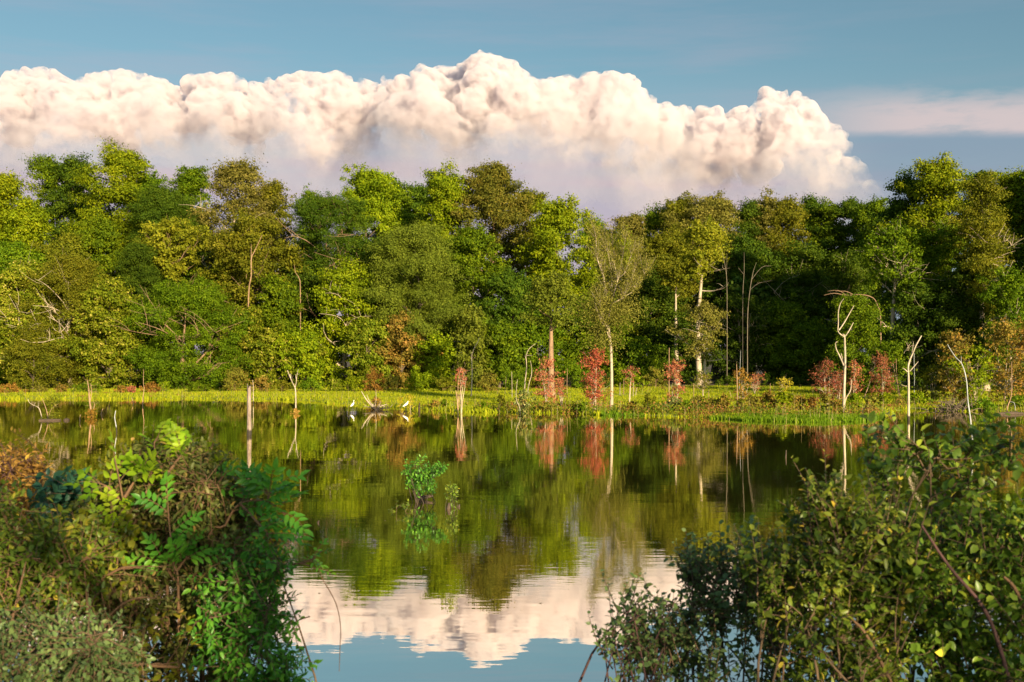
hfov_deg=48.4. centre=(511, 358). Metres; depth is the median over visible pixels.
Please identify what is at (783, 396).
bush
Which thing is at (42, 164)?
tree
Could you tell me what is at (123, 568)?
branch
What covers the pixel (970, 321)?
tree
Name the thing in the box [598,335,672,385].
bush
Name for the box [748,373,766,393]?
sapling
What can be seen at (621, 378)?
bush
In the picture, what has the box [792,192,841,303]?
tree
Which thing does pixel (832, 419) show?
dead stalks
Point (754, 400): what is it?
bush
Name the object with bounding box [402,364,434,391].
bush
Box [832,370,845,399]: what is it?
sapling
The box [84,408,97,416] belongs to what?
bush
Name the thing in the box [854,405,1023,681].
shrub
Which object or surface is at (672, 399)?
bush
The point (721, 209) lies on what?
tree
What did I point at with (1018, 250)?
tree
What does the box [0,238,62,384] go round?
tree
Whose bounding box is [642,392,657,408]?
bush
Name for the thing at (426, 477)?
shrub
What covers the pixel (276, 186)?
tree
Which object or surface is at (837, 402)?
bush
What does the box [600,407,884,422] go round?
sedge
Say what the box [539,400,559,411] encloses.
bush
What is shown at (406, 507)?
shrub
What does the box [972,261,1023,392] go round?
tree
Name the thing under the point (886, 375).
sapling
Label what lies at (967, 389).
dead tree
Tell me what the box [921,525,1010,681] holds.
branch
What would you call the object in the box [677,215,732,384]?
tree
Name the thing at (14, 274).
tree
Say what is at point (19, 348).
bush
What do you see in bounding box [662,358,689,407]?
sapling
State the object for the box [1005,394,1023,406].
bush
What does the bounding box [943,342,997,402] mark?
sapling
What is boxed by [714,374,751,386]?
bush
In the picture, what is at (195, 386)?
bush
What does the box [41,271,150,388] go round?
tree
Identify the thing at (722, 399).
bush
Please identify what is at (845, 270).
tree
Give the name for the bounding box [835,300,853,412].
dead tree
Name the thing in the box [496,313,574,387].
tree
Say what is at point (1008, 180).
tree
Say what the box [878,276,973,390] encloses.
tree
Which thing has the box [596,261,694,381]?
tree
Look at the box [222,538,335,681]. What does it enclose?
sapling
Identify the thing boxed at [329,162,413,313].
tree
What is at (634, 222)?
tree
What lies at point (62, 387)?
bush
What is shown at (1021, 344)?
sapling
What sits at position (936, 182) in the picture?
tree
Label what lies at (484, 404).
bush
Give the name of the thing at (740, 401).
bush
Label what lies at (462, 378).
sapling
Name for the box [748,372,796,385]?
bush
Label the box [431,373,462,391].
bush
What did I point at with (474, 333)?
tree
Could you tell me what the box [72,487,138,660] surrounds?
sapling
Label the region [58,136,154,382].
tree
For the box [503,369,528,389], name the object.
bush
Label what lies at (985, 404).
bush
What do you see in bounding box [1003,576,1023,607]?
branch
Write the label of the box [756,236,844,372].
tree
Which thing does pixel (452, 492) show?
shrub
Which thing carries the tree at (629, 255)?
on the ground at (567, 382)
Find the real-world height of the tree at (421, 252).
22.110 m
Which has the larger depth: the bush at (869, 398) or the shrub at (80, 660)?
the bush at (869, 398)
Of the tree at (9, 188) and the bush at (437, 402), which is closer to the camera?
the bush at (437, 402)
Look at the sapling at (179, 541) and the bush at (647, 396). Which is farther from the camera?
the bush at (647, 396)
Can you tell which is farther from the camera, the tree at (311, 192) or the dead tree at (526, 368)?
the tree at (311, 192)
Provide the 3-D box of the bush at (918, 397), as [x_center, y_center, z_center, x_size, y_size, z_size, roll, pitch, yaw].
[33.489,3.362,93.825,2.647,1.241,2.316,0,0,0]
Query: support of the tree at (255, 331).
on the ground at (567, 382)
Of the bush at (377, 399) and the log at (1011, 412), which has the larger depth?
the bush at (377, 399)
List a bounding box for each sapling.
[62,429,172,658]
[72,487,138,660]
[124,470,223,681]
[136,418,192,674]
[199,458,243,681]
[202,457,313,681]
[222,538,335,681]
[397,396,404,409]
[404,393,414,409]
[455,367,467,412]
[532,356,566,403]
[552,377,566,406]
[576,345,614,409]
[578,370,613,408]
[621,366,640,400]
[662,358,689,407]
[692,372,713,395]
[730,368,753,403]
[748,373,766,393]
[776,375,793,394]
[807,356,841,404]
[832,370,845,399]
[846,358,864,396]
[868,350,897,400]
[913,358,951,401]
[933,328,975,402]
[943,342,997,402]
[971,315,1023,401]
[1009,324,1023,394]
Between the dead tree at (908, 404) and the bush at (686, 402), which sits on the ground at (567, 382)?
the bush at (686, 402)
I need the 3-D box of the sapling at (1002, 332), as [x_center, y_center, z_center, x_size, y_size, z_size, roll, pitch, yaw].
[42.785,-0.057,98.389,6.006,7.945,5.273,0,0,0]
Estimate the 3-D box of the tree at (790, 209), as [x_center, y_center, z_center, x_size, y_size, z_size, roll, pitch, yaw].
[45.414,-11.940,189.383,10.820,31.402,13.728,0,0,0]
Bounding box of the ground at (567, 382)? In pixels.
[3,356,1023,421]
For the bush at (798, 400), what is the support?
on the ground at (567, 382)
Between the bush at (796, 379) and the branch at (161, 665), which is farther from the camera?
the bush at (796, 379)
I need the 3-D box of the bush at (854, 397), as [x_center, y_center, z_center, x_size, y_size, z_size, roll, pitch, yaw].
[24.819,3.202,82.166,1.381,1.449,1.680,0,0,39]
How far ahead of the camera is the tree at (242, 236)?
147.90 m
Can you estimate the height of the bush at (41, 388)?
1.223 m
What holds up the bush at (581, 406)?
on the ground at (567, 382)
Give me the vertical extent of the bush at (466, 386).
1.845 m
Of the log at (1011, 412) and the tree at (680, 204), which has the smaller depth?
the log at (1011, 412)
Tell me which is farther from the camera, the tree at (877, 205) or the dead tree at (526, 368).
the tree at (877, 205)
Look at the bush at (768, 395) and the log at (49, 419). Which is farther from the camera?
the bush at (768, 395)
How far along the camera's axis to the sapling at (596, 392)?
84.32 m
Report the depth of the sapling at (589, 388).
86.37 m
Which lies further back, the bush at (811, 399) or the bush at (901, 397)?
the bush at (901, 397)
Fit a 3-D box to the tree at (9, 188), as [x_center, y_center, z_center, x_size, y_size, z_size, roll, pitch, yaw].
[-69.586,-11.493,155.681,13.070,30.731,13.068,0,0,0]
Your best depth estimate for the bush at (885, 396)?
89.70 m
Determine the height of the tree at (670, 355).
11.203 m
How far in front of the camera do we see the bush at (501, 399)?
87.93 m
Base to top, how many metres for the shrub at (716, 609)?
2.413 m
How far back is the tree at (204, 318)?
153.31 m
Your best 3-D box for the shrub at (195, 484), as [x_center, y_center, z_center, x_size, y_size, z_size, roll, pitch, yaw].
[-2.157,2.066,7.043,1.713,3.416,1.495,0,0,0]
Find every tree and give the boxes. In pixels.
[0,167,47,379]
[0,193,57,322]
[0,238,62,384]
[0,246,73,387]
[7,249,106,388]
[18,152,68,379]
[29,228,111,381]
[36,150,99,378]
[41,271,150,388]
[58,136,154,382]
[70,207,129,384]
[85,380,96,412]
[109,238,170,382]
[109,275,260,389]
[112,170,198,372]
[112,293,163,387]
[117,182,216,381]
[126,215,215,386]
[163,165,214,346]
[179,153,292,285]
[184,248,261,385]
[188,206,319,331]
[203,301,288,388]
[237,328,305,388]
[244,177,296,292]
[248,236,261,330]
[252,272,306,386]
[258,255,330,377]
[266,319,333,388]
[274,186,377,385]
[287,370,297,406]
[289,330,327,387]
[292,183,324,249]
[294,265,300,329]
[308,252,379,387]
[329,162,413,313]
[330,316,399,387]
[343,233,412,381]
[354,217,482,376]
[364,176,419,377]
[369,308,442,388]
[406,181,434,311]
[406,325,458,387]
[408,157,478,336]
[430,158,536,347]
[440,223,516,384]
[447,303,494,387]
[455,366,471,413]
[461,265,557,383]
[470,315,532,387]
[471,339,478,395]
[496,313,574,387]
[501,187,550,304]
[509,192,609,355]
[513,269,584,395]
[524,344,534,389]
[557,288,651,384]
[562,210,659,407]
[570,226,612,336]
[574,214,607,293]
[584,225,654,337]
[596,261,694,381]
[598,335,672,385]
[609,213,651,319]
[627,201,665,320]
[637,222,705,380]
[646,188,710,319]
[646,306,725,384]
[656,188,755,379]
[656,261,692,384]
[661,298,734,387]
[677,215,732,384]
[687,230,807,368]
[706,293,787,383]
[722,196,765,361]
[737,185,789,375]
[740,270,743,381]
[747,264,772,376]
[754,291,819,384]
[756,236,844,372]
[758,193,812,291]
[781,311,848,382]
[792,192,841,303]
[797,244,897,377]
[804,196,853,372]
[821,194,867,376]
[821,292,903,394]
[826,290,880,391]
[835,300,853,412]
[847,195,897,374]
[853,336,915,394]
[856,213,943,388]
[861,164,932,383]
[871,151,976,385]
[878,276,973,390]
[902,335,921,419]
[911,216,974,388]
[921,252,999,389]
[938,170,1023,390]
[947,344,972,439]
[958,169,999,242]
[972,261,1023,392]
[974,165,1023,386]
[978,165,1023,316]
[1006,365,1011,411]
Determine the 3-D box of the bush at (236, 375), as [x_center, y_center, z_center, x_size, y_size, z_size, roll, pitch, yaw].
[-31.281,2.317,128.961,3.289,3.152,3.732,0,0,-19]
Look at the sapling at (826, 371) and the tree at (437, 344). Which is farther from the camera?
the tree at (437, 344)
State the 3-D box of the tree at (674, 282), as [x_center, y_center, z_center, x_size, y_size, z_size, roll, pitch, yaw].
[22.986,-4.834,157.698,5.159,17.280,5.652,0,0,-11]
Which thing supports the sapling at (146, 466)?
on the ground at (567, 382)
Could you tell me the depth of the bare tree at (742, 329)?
152.98 m
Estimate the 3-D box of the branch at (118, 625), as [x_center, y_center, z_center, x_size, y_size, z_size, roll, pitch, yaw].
[-2.344,1.440,6.398,0.611,0.369,0.083,0,0,7]
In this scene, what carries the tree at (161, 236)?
on the ground at (567, 382)
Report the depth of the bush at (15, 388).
123.97 m
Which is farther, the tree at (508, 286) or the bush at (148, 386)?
the tree at (508, 286)
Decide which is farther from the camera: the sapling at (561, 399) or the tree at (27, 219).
the tree at (27, 219)
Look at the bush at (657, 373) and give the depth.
143.75 m
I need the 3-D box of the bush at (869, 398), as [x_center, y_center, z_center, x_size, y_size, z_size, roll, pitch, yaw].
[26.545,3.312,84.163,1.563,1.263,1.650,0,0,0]
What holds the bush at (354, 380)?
on the ground at (567, 382)
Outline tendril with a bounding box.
[319,569,340,670]
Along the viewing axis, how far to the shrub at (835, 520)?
5.80 m
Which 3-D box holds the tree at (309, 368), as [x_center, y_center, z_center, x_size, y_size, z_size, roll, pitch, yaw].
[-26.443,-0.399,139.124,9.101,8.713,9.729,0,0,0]
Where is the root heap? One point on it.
(958, 406)
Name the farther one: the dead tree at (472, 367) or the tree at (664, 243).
the tree at (664, 243)
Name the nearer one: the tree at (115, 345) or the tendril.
the tendril
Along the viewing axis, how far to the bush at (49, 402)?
73.79 m
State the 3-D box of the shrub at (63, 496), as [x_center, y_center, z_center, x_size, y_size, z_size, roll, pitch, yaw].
[-2.958,2.300,7.565,0.765,3.206,0.826,0,0,-34]
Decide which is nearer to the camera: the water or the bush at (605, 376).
the water
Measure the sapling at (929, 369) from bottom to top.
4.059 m
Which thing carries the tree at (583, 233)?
on the ground at (567, 382)
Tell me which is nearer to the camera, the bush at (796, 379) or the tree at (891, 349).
the tree at (891, 349)
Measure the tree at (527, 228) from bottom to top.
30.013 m
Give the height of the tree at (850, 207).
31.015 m
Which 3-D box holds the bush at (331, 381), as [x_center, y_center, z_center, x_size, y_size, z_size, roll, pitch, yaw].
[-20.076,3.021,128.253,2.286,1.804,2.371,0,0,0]
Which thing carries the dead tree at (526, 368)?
on the ground at (567, 382)
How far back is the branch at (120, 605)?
6.40 m
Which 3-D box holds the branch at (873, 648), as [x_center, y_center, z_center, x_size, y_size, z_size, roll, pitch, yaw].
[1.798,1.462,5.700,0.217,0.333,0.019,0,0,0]
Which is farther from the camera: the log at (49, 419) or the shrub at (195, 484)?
the log at (49, 419)
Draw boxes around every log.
[39,419,60,420]
[999,412,1023,413]
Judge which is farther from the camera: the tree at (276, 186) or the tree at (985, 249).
the tree at (276, 186)
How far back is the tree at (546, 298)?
111.51 m
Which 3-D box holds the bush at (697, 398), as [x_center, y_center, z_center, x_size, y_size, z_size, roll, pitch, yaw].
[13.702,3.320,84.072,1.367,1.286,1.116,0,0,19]
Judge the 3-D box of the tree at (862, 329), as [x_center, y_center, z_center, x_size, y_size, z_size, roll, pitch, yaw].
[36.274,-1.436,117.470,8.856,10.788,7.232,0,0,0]
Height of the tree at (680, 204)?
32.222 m
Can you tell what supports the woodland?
on the ground at (567, 382)
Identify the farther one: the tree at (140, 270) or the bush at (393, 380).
the tree at (140, 270)
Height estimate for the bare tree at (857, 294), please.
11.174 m
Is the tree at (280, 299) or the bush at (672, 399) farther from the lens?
the tree at (280, 299)
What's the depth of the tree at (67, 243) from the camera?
149.83 m
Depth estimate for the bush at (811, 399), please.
80.83 m
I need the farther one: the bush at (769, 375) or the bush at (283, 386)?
the bush at (769, 375)
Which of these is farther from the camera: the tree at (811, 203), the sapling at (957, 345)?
the tree at (811, 203)
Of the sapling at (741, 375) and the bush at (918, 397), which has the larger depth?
the bush at (918, 397)
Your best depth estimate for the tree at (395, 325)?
139.13 m
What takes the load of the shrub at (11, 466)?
on the ground at (567, 382)
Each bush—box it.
[0,330,77,388]
[0,382,29,392]
[28,383,48,392]
[37,396,61,419]
[53,382,67,392]
[71,381,102,392]
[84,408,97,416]
[113,385,126,392]
[126,385,135,392]
[138,381,161,392]
[157,380,172,391]
[185,380,210,391]
[221,365,249,390]
[248,375,272,391]
[270,380,292,391]
[297,377,321,391]
[325,378,342,391]
[344,375,365,391]
[362,365,386,391]
[370,396,380,409]
[379,375,402,390]
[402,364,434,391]
[430,399,440,408]
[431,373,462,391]
[440,399,448,406]
[453,377,470,390]
[470,371,500,390]
[479,401,488,407]
[496,394,505,406]
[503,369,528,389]
[513,388,538,413]
[522,369,547,387]
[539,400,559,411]
[554,357,589,388]
[569,403,579,411]
[574,401,588,413]
[592,371,618,387]
[613,370,648,387]
[622,401,636,408]
[642,366,671,386]
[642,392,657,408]
[663,394,682,410]
[676,399,693,411]
[690,395,706,408]
[697,397,719,409]
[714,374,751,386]
[715,392,733,409]
[734,398,746,411]
[746,393,759,409]
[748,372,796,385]
[759,389,778,409]
[775,388,793,410]
[789,394,807,409]
[790,372,833,385]
[805,396,820,410]
[818,391,835,410]
[831,399,846,410]
[845,393,862,410]
[863,394,881,408]
[876,392,896,405]
[893,395,906,403]
[902,392,934,404]
[965,396,1002,411]
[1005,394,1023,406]
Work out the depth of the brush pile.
87.70 m
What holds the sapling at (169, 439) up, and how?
on the ground at (567, 382)
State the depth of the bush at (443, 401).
89.90 m
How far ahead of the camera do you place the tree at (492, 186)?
165.37 m
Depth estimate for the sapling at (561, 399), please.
87.95 m
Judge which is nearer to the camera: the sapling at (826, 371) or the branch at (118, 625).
the branch at (118, 625)
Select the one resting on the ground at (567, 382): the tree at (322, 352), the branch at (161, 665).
the tree at (322, 352)
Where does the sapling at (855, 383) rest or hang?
on the ground at (567, 382)
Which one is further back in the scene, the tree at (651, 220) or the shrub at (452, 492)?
the tree at (651, 220)
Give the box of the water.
[0,398,1023,681]
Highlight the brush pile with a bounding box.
[361,391,389,409]
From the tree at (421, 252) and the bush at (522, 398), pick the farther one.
the tree at (421, 252)
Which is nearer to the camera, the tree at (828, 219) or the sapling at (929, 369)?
the sapling at (929, 369)
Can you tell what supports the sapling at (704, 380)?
on the ground at (567, 382)
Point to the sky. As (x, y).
(620, 106)
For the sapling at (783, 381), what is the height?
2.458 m
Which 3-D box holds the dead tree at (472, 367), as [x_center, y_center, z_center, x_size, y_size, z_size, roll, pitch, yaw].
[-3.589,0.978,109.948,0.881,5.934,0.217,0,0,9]
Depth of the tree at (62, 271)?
139.82 m
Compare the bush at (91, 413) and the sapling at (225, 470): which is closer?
the sapling at (225, 470)
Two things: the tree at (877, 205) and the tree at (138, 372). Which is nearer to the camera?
the tree at (138, 372)
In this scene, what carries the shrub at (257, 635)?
on the ground at (567, 382)
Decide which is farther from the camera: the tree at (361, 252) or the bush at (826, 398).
the tree at (361, 252)
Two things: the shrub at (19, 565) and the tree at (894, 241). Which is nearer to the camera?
the shrub at (19, 565)
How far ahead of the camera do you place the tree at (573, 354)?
153.97 m
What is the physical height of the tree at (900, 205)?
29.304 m
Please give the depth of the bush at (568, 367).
139.37 m
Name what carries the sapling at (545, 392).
on the ground at (567, 382)
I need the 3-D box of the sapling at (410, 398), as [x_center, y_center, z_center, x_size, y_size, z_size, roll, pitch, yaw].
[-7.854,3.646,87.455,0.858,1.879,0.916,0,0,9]
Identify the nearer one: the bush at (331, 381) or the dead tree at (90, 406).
the dead tree at (90, 406)
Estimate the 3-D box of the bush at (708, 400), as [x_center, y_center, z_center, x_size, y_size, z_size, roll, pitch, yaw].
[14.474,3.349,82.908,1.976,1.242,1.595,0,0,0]
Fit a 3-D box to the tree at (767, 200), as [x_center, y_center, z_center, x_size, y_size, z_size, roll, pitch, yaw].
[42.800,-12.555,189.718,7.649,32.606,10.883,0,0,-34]
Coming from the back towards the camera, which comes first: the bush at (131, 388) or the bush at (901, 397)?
the bush at (131, 388)
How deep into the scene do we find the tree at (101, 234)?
154.17 m
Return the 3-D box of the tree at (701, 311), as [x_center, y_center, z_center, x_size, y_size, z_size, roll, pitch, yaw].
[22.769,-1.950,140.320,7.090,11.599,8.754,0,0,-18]
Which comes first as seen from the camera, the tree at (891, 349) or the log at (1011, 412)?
the log at (1011, 412)
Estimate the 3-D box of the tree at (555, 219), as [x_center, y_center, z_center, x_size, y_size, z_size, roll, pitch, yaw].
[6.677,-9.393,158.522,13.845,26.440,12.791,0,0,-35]
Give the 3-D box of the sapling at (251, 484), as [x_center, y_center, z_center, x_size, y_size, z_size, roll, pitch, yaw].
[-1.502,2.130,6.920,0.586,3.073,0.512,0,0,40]
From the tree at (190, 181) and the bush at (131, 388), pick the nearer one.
the bush at (131, 388)
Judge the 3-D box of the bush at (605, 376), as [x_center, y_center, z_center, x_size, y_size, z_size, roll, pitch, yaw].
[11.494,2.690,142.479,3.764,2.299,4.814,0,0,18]
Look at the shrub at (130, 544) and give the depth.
6.59 m
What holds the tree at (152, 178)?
on the ground at (567, 382)
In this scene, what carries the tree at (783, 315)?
on the ground at (567, 382)
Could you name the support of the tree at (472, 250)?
on the ground at (567, 382)
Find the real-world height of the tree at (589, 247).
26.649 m
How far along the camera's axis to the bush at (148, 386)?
124.85 m
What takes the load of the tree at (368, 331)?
on the ground at (567, 382)
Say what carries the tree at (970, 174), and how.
on the ground at (567, 382)
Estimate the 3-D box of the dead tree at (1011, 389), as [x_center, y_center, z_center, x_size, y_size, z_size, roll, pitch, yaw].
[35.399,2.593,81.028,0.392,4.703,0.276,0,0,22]
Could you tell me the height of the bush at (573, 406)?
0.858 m
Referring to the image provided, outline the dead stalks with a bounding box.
[4,379,1021,420]
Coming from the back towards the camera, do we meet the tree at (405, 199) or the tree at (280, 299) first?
the tree at (405, 199)
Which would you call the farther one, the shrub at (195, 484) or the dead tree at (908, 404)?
the dead tree at (908, 404)
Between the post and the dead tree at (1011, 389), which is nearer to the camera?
the post
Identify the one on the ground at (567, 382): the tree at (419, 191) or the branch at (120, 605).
the tree at (419, 191)
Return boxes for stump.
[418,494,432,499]
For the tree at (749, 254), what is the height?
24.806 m
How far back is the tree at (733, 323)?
160.07 m
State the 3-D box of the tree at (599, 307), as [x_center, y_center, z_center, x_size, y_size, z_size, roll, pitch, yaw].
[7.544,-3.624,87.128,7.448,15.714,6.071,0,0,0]
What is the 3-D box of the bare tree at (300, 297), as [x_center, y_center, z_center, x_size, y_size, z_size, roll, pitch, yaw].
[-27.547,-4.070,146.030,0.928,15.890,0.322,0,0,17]
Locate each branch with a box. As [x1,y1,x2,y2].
[45,581,144,638]
[93,563,183,587]
[102,584,182,620]
[114,633,190,668]
[851,619,892,681]
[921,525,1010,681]
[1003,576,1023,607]
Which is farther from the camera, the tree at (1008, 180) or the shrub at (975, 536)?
the tree at (1008, 180)
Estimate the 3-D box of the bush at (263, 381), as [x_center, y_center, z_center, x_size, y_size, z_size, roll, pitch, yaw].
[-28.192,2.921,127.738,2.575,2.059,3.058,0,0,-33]
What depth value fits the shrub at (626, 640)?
6.37 m
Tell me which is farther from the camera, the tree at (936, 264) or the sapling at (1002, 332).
the tree at (936, 264)
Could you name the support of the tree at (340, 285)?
on the ground at (567, 382)
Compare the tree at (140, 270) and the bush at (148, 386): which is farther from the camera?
the tree at (140, 270)
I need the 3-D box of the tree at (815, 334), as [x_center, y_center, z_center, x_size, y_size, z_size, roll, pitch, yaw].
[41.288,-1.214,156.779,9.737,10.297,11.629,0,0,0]
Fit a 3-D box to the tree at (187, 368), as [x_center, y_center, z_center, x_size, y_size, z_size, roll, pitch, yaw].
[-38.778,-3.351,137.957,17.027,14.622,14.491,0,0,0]
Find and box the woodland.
[57,252,1011,378]
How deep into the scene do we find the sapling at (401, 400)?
87.02 m
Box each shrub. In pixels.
[0,427,54,660]
[0,477,126,680]
[0,578,158,681]
[22,465,141,672]
[28,496,235,681]
[39,414,301,681]
[174,514,323,681]
[388,499,413,511]
[401,454,448,503]
[444,481,459,509]
[578,569,684,681]
[624,515,830,681]
[726,448,937,681]
[778,479,1023,681]
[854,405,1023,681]
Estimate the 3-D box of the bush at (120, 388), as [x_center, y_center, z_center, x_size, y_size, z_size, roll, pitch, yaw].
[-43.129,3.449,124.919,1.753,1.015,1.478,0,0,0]
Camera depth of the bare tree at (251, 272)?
142.87 m
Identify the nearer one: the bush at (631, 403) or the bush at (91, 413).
the bush at (91, 413)
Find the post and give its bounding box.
[247,384,251,434]
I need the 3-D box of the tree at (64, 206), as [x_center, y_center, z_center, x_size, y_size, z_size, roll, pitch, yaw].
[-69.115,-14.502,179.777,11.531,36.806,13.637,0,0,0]
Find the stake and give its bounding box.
[736,363,737,402]
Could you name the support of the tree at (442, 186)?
on the ground at (567, 382)
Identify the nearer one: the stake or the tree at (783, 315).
the stake
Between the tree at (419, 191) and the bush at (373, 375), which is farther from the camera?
the tree at (419, 191)
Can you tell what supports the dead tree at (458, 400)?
on the ground at (567, 382)
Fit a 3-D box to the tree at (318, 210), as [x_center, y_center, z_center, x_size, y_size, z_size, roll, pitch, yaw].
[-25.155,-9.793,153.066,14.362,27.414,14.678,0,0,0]
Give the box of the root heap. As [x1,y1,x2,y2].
[920,395,980,411]
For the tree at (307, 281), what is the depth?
150.15 m
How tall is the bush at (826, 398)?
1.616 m
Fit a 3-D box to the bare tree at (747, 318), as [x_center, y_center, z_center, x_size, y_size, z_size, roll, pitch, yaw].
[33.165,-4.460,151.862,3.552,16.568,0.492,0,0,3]
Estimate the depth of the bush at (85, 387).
126.39 m
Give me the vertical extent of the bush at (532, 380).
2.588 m
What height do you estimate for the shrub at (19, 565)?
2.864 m
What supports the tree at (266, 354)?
on the ground at (567, 382)
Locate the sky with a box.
[0,0,1023,355]
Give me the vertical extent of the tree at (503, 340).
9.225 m
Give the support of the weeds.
on the ground at (567, 382)
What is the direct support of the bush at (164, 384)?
on the ground at (567, 382)
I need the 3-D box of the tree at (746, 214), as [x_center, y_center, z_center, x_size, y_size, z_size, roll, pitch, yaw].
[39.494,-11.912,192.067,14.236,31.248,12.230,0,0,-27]
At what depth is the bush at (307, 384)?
127.57 m
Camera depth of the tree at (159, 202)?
159.79 m
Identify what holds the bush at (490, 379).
on the ground at (567, 382)
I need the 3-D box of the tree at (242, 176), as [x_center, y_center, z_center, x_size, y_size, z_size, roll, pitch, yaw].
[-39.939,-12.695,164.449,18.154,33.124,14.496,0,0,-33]
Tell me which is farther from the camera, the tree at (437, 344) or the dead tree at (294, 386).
the tree at (437, 344)
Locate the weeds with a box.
[0,383,1023,417]

